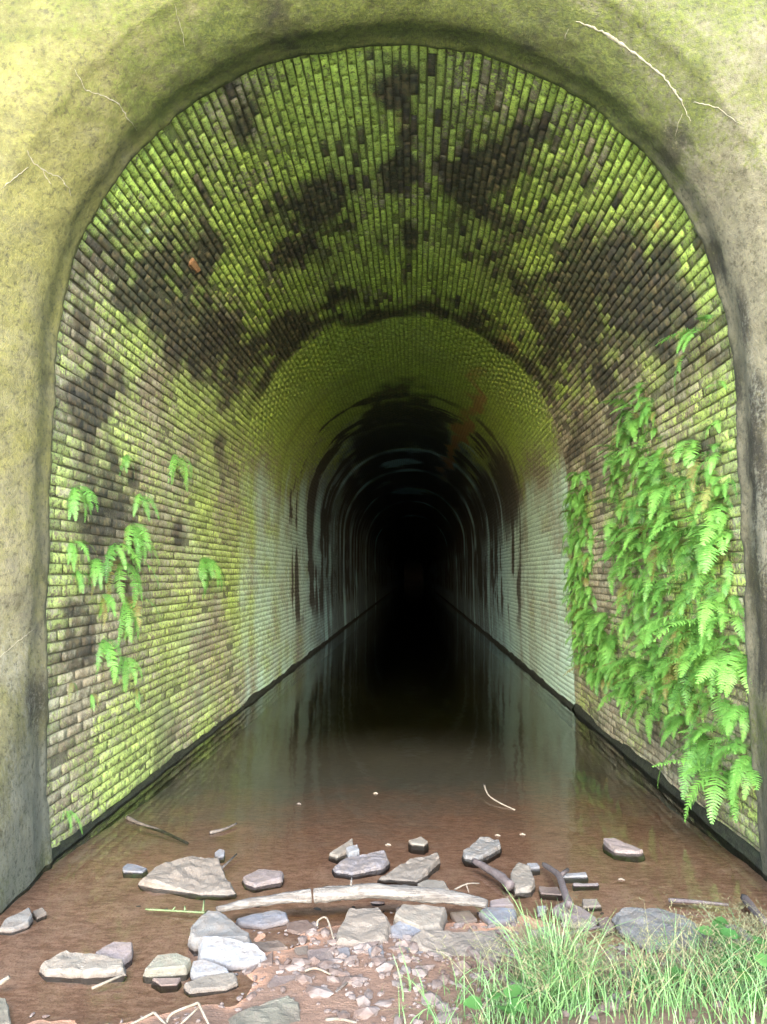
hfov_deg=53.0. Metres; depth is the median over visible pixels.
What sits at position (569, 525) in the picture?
fern
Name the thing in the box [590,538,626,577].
fern
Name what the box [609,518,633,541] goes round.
fern
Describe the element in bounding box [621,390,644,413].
fern
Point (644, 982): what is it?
leafy weed
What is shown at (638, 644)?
fern
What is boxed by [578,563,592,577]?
fern
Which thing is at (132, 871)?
stone
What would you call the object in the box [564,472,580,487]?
fern
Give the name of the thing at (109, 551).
fern
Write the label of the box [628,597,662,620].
fern
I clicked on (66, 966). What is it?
stone
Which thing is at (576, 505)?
fern
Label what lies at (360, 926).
stone
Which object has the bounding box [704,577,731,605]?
fern
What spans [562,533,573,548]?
fern
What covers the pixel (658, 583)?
fern
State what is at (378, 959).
gravel
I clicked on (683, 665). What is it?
fern
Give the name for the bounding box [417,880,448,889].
stone
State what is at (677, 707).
fern
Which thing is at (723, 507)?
fern
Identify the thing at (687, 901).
stick
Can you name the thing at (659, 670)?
fern
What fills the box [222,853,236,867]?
stick
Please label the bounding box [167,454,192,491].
fern
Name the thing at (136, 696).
fern
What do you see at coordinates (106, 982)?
stick
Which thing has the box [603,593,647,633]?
fern
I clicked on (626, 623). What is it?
fern
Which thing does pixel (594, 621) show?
fern
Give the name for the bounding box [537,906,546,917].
stone
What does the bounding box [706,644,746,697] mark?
fern
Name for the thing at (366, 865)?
stone
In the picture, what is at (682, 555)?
fern
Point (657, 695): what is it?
fern
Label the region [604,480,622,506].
fern
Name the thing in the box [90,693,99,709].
fern
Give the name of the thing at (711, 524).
fern
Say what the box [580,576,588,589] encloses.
fern
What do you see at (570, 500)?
fern
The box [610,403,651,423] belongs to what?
fern
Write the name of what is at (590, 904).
stone
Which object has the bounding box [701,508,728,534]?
fern
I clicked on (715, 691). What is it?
fern
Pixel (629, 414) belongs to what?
fern
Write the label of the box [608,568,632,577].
fern
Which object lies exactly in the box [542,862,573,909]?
forked stick
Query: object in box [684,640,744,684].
fern
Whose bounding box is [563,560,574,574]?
fern
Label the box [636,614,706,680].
fern
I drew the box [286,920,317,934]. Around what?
stone
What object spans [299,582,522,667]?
water
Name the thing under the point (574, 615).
fern
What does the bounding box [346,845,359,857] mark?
stone
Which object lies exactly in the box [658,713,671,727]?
fern
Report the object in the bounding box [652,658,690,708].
fern
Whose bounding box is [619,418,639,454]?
fern
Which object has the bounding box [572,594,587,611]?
fern
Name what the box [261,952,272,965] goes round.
stone
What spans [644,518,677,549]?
fern
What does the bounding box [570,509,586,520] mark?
fern
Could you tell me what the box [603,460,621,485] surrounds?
fern
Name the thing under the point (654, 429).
fern
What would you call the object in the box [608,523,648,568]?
fern
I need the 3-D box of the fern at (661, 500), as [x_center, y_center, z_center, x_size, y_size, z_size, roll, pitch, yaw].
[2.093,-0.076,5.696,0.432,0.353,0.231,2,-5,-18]
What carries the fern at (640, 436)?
attached to the brick tunnel
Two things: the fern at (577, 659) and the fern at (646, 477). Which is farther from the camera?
the fern at (577, 659)
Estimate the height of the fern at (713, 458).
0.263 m
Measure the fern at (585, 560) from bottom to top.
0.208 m
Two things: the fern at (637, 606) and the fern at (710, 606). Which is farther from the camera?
the fern at (637, 606)
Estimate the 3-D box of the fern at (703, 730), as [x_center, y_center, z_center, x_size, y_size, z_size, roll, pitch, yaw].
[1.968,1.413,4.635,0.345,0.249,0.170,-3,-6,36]
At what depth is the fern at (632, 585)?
6.13 m
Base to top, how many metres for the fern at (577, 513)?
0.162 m
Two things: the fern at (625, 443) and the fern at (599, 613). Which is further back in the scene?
the fern at (599, 613)
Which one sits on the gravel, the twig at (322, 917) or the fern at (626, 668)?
the twig at (322, 917)
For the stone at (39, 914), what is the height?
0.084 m
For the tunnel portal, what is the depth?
4.17 m
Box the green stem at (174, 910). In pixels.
[145,900,204,913]
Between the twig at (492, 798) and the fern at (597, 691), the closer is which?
the twig at (492, 798)
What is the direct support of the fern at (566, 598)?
attached to the brick tunnel
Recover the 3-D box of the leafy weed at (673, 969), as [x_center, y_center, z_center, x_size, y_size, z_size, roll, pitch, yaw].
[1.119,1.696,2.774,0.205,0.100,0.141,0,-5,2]
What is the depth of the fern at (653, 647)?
5.71 m
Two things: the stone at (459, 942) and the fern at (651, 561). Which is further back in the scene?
the fern at (651, 561)
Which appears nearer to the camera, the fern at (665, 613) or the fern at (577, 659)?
the fern at (665, 613)
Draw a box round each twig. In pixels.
[305,967,330,975]
[316,916,333,938]
[325,1017,356,1022]
[335,977,351,992]
[454,883,479,892]
[483,784,514,810]
[563,926,600,940]
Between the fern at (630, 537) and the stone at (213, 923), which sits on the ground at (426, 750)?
the stone at (213, 923)
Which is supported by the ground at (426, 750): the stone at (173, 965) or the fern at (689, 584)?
the stone at (173, 965)
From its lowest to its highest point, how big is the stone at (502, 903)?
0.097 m
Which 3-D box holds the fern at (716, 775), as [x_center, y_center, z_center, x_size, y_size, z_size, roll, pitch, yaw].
[1.895,1.692,4.612,0.477,0.391,0.301,-4,-6,38]
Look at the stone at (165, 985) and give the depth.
3.01 m
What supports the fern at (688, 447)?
attached to the brick tunnel
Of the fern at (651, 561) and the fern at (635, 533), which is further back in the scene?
the fern at (635, 533)
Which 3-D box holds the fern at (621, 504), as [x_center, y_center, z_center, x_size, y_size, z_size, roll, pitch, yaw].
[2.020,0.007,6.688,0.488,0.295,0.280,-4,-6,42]
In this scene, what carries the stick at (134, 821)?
on the ground at (426, 750)
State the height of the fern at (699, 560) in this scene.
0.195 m
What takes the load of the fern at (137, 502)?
attached to the brick tunnel
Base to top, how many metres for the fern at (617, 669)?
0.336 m
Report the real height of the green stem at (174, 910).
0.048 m
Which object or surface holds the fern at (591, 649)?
attached to the brick tunnel
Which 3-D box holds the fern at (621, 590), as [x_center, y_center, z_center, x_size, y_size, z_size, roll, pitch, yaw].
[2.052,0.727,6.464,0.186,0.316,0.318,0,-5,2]
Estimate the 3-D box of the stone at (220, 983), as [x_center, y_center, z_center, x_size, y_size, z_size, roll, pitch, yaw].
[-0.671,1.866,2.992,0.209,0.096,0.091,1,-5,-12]
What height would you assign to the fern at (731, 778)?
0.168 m
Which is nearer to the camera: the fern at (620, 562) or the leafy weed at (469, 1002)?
the leafy weed at (469, 1002)
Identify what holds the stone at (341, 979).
on the ground at (426, 750)
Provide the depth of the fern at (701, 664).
4.83 m
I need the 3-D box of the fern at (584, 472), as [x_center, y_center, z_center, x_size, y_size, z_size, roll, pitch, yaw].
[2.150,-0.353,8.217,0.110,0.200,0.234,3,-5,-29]
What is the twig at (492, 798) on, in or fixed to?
on the water
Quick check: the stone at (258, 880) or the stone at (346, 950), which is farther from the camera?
the stone at (258, 880)
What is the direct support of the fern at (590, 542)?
attached to the brick tunnel
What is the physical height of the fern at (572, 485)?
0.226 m
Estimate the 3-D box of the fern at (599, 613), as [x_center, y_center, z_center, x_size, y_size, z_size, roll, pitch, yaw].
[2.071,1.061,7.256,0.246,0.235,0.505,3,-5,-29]
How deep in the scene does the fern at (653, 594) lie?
5.69 m
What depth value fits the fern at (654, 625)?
5.71 m
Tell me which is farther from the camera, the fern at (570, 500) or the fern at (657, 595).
the fern at (570, 500)
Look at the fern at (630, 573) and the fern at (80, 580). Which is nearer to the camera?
the fern at (80, 580)
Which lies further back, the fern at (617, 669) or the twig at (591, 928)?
the fern at (617, 669)
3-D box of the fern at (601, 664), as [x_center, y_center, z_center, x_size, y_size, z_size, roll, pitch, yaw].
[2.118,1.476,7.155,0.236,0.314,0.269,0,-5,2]
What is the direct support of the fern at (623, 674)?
attached to the brick tunnel
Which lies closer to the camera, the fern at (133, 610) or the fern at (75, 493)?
the fern at (75, 493)
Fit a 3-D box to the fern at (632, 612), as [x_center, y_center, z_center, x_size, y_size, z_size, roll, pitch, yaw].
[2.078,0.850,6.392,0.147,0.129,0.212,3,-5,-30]
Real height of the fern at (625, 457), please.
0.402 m
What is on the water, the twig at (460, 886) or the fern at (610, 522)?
the twig at (460, 886)
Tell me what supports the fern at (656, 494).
attached to the brick tunnel
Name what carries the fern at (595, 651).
attached to the brick tunnel
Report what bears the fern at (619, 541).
attached to the brick tunnel
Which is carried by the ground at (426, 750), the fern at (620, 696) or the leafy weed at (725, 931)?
the leafy weed at (725, 931)
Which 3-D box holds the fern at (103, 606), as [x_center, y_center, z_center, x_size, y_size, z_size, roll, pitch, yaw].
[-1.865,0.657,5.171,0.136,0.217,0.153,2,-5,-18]
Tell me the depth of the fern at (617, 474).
6.60 m
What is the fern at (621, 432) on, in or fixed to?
attached to the brick tunnel
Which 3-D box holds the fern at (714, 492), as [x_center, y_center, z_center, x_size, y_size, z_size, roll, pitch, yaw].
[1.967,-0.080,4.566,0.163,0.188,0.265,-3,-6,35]
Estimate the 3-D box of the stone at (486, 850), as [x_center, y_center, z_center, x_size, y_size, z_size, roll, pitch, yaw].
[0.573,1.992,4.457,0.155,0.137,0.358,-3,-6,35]
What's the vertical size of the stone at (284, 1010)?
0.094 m
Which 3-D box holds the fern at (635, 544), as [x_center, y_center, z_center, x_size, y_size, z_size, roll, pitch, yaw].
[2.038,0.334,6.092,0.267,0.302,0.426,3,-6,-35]
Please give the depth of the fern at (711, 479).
4.72 m
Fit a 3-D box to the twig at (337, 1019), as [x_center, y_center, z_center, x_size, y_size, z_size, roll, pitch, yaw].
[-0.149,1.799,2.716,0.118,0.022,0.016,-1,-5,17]
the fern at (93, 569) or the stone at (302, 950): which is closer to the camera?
the stone at (302, 950)
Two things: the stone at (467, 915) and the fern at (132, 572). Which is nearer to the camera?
the stone at (467, 915)
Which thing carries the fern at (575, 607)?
attached to the brick tunnel
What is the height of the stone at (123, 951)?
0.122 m
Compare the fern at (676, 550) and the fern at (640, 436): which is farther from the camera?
the fern at (640, 436)
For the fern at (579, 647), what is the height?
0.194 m
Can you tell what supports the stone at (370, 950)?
on the ground at (426, 750)
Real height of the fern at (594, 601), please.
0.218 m
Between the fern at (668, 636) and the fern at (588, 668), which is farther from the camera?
the fern at (588, 668)
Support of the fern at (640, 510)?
attached to the brick tunnel
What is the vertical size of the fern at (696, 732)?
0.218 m
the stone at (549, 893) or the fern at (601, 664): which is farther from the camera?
the fern at (601, 664)
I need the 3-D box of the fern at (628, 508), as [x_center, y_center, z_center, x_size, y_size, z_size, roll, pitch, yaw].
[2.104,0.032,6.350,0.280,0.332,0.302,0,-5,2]
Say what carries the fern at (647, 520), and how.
attached to the brick tunnel
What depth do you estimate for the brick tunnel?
6.57 m
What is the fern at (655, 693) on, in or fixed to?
attached to the brick tunnel
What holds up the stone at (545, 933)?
on the ground at (426, 750)
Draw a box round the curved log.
[216,877,487,912]
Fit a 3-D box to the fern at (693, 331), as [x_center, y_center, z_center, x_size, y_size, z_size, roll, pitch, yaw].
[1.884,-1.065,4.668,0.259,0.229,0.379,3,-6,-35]
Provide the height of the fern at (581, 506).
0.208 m
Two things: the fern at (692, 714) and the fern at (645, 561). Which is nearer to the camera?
the fern at (692, 714)
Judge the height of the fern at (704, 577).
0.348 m
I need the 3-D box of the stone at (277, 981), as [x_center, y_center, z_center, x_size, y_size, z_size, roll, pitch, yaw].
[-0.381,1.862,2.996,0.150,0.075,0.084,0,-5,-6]
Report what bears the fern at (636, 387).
attached to the brick tunnel
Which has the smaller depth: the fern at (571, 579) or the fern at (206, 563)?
the fern at (206, 563)
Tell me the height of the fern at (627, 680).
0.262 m
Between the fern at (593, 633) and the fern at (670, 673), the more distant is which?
the fern at (593, 633)
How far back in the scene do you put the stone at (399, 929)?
3.39 m
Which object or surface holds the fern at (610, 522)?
attached to the brick tunnel
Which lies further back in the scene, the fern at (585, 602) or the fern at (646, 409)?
the fern at (585, 602)
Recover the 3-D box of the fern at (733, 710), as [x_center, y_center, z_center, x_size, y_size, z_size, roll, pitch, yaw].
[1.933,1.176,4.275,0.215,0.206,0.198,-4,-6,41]
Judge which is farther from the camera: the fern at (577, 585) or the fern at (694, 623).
the fern at (577, 585)
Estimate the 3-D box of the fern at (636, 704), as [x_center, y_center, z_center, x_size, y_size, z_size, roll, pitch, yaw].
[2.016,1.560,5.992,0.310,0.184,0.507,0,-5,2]
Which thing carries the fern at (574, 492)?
attached to the brick tunnel
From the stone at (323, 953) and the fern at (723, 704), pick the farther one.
the fern at (723, 704)
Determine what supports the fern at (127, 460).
attached to the brick tunnel
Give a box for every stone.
[0,908,32,934]
[0,998,10,1023]
[32,907,46,921]
[39,950,126,984]
[95,942,132,968]
[122,863,147,877]
[138,856,236,900]
[142,953,191,983]
[151,978,181,992]
[183,973,237,997]
[188,910,251,955]
[190,959,228,980]
[198,936,266,972]
[214,849,224,862]
[228,996,300,1023]
[235,910,288,929]
[242,869,283,892]
[244,964,257,974]
[252,940,287,952]
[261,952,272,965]
[267,975,295,987]
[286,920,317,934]
[294,946,307,954]
[307,948,333,960]
[328,839,352,863]
[332,850,389,879]
[336,907,390,946]
[336,975,357,982]
[338,947,349,960]
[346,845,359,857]
[368,945,383,957]
[377,852,440,885]
[390,921,420,939]
[393,904,446,930]
[408,836,428,854]
[410,929,506,958]
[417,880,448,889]
[450,910,477,923]
[462,837,501,868]
[479,907,516,925]
[489,898,514,908]
[510,862,535,899]
[527,863,539,875]
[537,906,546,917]
[537,926,558,940]
[538,886,562,900]
[552,902,597,929]
[563,872,587,882]
[572,883,598,890]
[582,899,601,911]
[597,916,614,937]
[602,838,644,862]
[611,907,705,952]
[715,924,751,946]
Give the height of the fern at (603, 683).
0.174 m
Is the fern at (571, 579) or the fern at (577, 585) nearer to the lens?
the fern at (577, 585)
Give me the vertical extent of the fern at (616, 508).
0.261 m
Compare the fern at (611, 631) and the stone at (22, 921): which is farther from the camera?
the fern at (611, 631)
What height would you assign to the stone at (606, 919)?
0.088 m
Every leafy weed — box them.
[463,984,526,1022]
[608,969,650,989]
[640,961,656,978]
[665,962,721,992]
[695,924,754,974]
[711,916,750,946]
[719,927,766,977]
[735,953,766,1001]
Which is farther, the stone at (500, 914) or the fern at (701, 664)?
the fern at (701, 664)
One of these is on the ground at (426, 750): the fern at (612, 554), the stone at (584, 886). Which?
the stone at (584, 886)
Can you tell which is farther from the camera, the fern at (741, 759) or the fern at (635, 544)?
the fern at (635, 544)
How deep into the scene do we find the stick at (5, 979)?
2.96 m
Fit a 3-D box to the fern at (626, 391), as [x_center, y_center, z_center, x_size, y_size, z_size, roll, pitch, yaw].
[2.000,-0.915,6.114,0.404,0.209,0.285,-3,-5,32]
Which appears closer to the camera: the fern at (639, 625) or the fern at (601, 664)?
the fern at (639, 625)
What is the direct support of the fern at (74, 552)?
attached to the brick tunnel
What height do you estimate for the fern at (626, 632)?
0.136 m
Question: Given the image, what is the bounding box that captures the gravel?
[29,901,766,1023]
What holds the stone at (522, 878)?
on the ground at (426, 750)
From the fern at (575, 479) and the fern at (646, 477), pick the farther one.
the fern at (575, 479)
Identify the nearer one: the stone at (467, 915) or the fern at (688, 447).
the stone at (467, 915)
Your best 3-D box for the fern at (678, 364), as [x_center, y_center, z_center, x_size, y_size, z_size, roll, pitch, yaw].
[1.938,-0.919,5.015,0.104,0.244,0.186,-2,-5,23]
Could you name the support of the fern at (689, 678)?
attached to the brick tunnel
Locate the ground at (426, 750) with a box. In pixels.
[0,658,766,1023]
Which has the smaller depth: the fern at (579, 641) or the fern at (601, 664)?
the fern at (601, 664)
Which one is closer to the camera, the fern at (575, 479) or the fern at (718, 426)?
the fern at (718, 426)
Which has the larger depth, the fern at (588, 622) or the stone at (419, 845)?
the fern at (588, 622)
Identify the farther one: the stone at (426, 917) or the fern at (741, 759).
the fern at (741, 759)
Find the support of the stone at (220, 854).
on the ground at (426, 750)
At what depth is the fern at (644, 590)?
5.99 m
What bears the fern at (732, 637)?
attached to the brick tunnel
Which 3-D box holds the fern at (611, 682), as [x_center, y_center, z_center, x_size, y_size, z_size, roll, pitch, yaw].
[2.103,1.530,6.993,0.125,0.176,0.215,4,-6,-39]
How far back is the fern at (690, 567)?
5.03 m
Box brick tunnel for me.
[46,45,762,877]
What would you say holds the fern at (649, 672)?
attached to the brick tunnel
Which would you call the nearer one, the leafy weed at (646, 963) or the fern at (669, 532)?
the leafy weed at (646, 963)
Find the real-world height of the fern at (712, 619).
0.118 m
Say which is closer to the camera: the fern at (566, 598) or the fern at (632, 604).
the fern at (632, 604)
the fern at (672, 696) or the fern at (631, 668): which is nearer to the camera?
the fern at (672, 696)
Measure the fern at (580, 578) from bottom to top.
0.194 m
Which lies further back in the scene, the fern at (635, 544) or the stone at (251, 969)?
the fern at (635, 544)
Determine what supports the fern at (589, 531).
attached to the brick tunnel
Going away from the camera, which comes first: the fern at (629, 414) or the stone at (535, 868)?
the stone at (535, 868)
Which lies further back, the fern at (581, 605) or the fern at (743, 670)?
the fern at (581, 605)
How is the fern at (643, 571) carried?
attached to the brick tunnel
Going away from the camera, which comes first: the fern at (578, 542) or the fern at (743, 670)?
the fern at (743, 670)
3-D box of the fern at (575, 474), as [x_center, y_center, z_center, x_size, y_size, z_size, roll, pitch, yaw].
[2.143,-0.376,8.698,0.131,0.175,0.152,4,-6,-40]
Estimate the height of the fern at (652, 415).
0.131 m
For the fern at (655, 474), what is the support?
attached to the brick tunnel
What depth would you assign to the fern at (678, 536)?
4.93 m
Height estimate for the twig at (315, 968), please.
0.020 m
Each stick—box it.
[0,975,10,985]
[91,974,122,989]
[126,815,188,844]
[209,823,236,834]
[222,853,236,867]
[472,858,514,891]
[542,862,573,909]
[668,898,728,905]
[740,894,766,925]
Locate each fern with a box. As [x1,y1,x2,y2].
[60,808,82,833]
[65,485,98,522]
[66,539,95,571]
[66,681,80,702]
[70,569,93,593]
[88,558,103,596]
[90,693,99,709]
[95,639,121,682]
[98,593,116,623]
[103,543,140,587]
[106,558,158,606]
[116,595,161,646]
[116,656,141,692]
[119,455,143,481]
[122,522,159,565]
[133,492,159,521]
[134,688,145,711]
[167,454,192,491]
[197,557,224,596]
[558,509,576,521]
[560,600,572,614]
[561,479,579,497]
[561,546,571,559]
[562,497,571,509]
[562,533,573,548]
[562,594,576,607]
[563,528,578,542]
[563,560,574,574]
[563,662,606,696]
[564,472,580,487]
[564,559,573,573]
[564,567,573,582]
[565,472,576,486]
[565,489,583,502]
[565,521,576,537]
[565,634,579,646]
[565,653,581,663]
[566,493,577,508]
[567,574,577,588]
[567,613,602,644]
[568,509,574,527]
[568,532,580,552]
[569,545,581,560]
[569,563,582,579]
[569,577,582,593]
[569,603,577,612]
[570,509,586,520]
[570,591,583,603]
[570,609,579,626]
[571,507,587,519]
[571,641,581,657]
[572,526,585,543]
[572,536,586,551]
[572,556,587,574]
[572,570,584,584]
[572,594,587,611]
[573,497,584,511]
[573,552,582,564]
[573,553,587,568]
[573,607,585,621]
[573,639,586,653]
[574,565,588,577]
[574,586,592,603]
[574,636,588,648]
[575,516,590,529]
[575,523,593,538]
[575,610,607,637]
[575,626,607,656]
[575,642,601,662]
[576,624,585,637]
[577,470,589,485]
[577,486,586,501]
[577,663,592,676]
[578,485,592,502]
[578,503,590,521]
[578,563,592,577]
[579,535,594,553]
[579,594,592,604]
[579,594,596,610]
[579,629,623,670]
[579,646,598,661]
[580,552,594,571]
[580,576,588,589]
[582,605,592,621]
[583,654,594,671]
[583,672,594,690]
[584,612,615,636]
[587,555,624,594]
[587,634,598,652]
[588,497,632,528]
[590,444,623,478]
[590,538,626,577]
[590,622,622,644]
[590,671,609,692]
[592,524,618,554]
[594,657,650,695]
[595,447,642,489]
[596,657,654,688]
[596,675,609,690]
[597,654,615,677]
[597,689,634,710]
[598,638,616,660]
[601,662,634,686]
[601,668,614,682]
[602,398,642,433]
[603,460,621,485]
[603,471,626,490]
[603,518,622,548]
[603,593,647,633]
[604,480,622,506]
[604,531,625,565]
[604,613,633,640]
[605,434,631,449]
[605,501,628,526]
[605,546,643,576]
[605,670,621,689]
[607,549,642,575]
[607,686,632,709]
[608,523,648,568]
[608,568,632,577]
[609,381,644,396]
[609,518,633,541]
[609,676,645,710]
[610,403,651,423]
[610,530,640,550]
[610,678,619,699]
[611,561,658,600]
[611,681,651,716]
[613,578,637,604]
[614,536,648,572]
[614,654,632,683]
[615,412,634,446]
[615,434,672,493]
[615,666,657,698]
[616,580,630,615]
[617,483,648,510]
[618,429,645,448]
[618,524,669,581]
[618,697,661,724]
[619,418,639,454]
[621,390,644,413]
[621,496,637,534]
[621,587,653,618]
[622,382,646,401]
[622,466,651,499]
[622,606,640,618]
[623,397,653,433]
[623,597,662,619]
[623,628,645,636]
[623,694,659,743]
[624,466,672,503]
[624,635,657,666]
[626,568,645,577]
[627,504,659,540]
[627,522,647,544]
[627,578,645,603]
[627,616,658,650]
[627,643,704,705]
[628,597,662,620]
[629,551,661,575]
[630,494,668,521]
[631,450,665,493]
[631,643,660,669]
[634,577,655,606]
[635,499,646,525]
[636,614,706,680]
[636,675,675,703]
[638,475,679,519]
[638,476,698,506]
[638,482,670,523]
[639,507,697,567]
[639,585,662,605]
[639,678,673,716]
[640,411,656,426]
[640,572,689,603]
[642,427,656,442]
[643,541,662,572]
[643,615,664,641]
[643,620,684,654]
[643,677,701,722]
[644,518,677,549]
[644,537,679,571]
[645,510,667,544]
[645,568,695,604]
[647,584,693,632]
[648,657,671,691]
[649,519,711,567]
[649,617,727,692]
[649,663,679,685]
[650,538,685,561]
[651,578,663,593]
[652,450,681,471]
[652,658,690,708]
[652,757,739,823]
[653,600,672,624]
[654,654,740,707]
[654,683,708,724]
[655,314,716,358]
[655,447,666,467]
[656,528,682,554]
[656,632,720,689]
[657,503,675,524]
[657,745,714,799]
[658,606,669,621]
[658,634,687,672]
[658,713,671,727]
[659,716,682,746]
[660,714,696,738]
[661,617,685,645]
[665,529,701,581]
[665,699,699,738]
[666,439,700,470]
[667,553,710,574]
[668,674,725,734]
[668,697,680,715]
[670,620,697,655]
[671,518,732,573]
[673,352,687,391]
[673,586,727,638]
[673,617,718,650]
[675,469,718,488]
[675,693,737,732]
[677,485,732,524]
[677,561,719,616]
[678,728,714,787]
[680,496,732,533]
[681,442,734,486]
[681,526,708,570]
[681,556,698,580]
[681,724,736,768]
[682,722,730,750]
[684,454,706,492]
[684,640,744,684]
[686,658,710,690]
[687,541,714,569]
[689,510,723,552]
[690,675,712,695]
[692,548,740,591]
[694,599,713,637]
[695,419,720,440]
[695,656,748,692]
[696,735,749,777]
[698,611,720,628]
[698,755,714,771]
[699,759,762,805]
[700,482,724,512]
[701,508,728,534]
[702,613,744,652]
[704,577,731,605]
[706,381,726,406]
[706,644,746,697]
[710,475,737,499]
[710,704,749,741]
[711,743,756,799]
[712,531,734,550]
[712,595,743,616]
[713,634,739,649]
[727,768,741,797]
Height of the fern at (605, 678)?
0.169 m
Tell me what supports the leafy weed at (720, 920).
on the ground at (426, 750)
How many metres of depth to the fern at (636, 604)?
5.99 m
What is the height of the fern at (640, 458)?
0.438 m
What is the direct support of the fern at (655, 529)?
attached to the brick tunnel
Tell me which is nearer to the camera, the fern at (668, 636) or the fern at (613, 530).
the fern at (668, 636)
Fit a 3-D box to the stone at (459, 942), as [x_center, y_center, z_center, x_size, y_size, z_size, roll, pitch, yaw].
[0.320,1.866,3.264,0.417,0.123,0.213,0,-5,2]
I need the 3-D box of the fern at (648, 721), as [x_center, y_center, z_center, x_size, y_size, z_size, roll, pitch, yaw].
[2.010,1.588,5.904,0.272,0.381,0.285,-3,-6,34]
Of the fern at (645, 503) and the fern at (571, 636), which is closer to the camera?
the fern at (645, 503)
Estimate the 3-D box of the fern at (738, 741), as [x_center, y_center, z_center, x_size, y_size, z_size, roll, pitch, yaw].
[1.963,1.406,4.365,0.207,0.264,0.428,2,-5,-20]
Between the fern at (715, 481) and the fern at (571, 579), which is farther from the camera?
the fern at (571, 579)
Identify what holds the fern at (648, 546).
attached to the brick tunnel
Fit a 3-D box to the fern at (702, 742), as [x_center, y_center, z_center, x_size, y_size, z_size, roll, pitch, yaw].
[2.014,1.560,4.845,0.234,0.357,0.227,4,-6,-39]
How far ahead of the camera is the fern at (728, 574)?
4.50 m
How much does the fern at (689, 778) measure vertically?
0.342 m
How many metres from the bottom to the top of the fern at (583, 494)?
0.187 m
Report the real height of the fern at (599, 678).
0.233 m
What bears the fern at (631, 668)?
attached to the brick tunnel
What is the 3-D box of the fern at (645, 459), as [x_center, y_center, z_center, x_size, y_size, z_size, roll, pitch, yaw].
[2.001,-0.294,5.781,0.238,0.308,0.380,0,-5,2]
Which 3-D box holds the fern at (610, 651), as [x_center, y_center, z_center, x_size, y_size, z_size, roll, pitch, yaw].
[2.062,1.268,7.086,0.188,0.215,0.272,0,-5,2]
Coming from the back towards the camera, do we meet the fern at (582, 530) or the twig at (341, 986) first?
the fern at (582, 530)
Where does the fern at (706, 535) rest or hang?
attached to the brick tunnel
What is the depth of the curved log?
3.56 m
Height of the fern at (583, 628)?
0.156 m
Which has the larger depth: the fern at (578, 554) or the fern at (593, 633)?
the fern at (578, 554)
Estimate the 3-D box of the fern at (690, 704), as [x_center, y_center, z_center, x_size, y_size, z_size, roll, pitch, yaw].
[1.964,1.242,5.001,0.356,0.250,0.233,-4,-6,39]
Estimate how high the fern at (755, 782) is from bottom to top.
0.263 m
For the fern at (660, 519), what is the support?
attached to the brick tunnel
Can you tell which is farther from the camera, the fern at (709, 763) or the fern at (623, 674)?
the fern at (623, 674)
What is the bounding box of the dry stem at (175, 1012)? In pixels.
[130,1001,209,1023]
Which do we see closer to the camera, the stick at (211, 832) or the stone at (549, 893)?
the stone at (549, 893)
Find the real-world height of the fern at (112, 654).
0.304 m
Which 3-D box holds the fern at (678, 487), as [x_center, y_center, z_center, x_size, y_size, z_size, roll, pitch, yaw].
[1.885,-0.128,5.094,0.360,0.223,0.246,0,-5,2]
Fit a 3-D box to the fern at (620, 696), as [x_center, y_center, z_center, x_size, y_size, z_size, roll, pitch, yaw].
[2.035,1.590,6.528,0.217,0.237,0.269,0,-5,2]
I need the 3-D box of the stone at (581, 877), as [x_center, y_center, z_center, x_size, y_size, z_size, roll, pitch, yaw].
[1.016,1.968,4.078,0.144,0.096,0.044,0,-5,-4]
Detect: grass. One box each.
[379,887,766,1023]
[382,885,766,1023]
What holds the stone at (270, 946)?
on the ground at (426, 750)
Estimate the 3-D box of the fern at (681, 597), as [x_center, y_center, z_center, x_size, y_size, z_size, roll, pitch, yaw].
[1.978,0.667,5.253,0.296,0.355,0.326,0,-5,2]
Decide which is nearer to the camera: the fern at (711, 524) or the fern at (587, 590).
the fern at (711, 524)
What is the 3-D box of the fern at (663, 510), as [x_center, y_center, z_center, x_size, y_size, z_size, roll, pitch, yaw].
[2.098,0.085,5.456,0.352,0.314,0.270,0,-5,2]
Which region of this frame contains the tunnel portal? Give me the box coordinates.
[0,0,766,914]
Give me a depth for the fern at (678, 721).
5.21 m
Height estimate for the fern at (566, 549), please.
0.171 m
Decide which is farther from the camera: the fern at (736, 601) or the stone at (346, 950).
the fern at (736, 601)
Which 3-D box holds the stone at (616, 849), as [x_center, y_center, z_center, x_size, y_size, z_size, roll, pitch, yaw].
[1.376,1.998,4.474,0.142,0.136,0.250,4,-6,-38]
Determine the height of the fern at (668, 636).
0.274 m
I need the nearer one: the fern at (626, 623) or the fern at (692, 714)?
the fern at (692, 714)
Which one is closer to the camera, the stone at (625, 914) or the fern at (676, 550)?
the stone at (625, 914)
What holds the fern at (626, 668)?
attached to the brick tunnel
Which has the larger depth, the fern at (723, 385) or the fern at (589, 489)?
the fern at (589, 489)
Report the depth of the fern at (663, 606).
5.39 m
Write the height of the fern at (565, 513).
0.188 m
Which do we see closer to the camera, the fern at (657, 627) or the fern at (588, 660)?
the fern at (657, 627)
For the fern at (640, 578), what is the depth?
5.79 m
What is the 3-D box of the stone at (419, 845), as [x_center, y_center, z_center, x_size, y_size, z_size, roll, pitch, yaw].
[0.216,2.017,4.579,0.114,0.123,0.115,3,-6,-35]
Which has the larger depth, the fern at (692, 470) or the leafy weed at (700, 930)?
the fern at (692, 470)
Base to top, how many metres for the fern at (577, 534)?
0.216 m
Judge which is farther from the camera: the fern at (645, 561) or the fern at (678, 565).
the fern at (645, 561)
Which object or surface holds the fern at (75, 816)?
attached to the brick tunnel
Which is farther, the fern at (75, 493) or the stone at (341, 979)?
the fern at (75, 493)

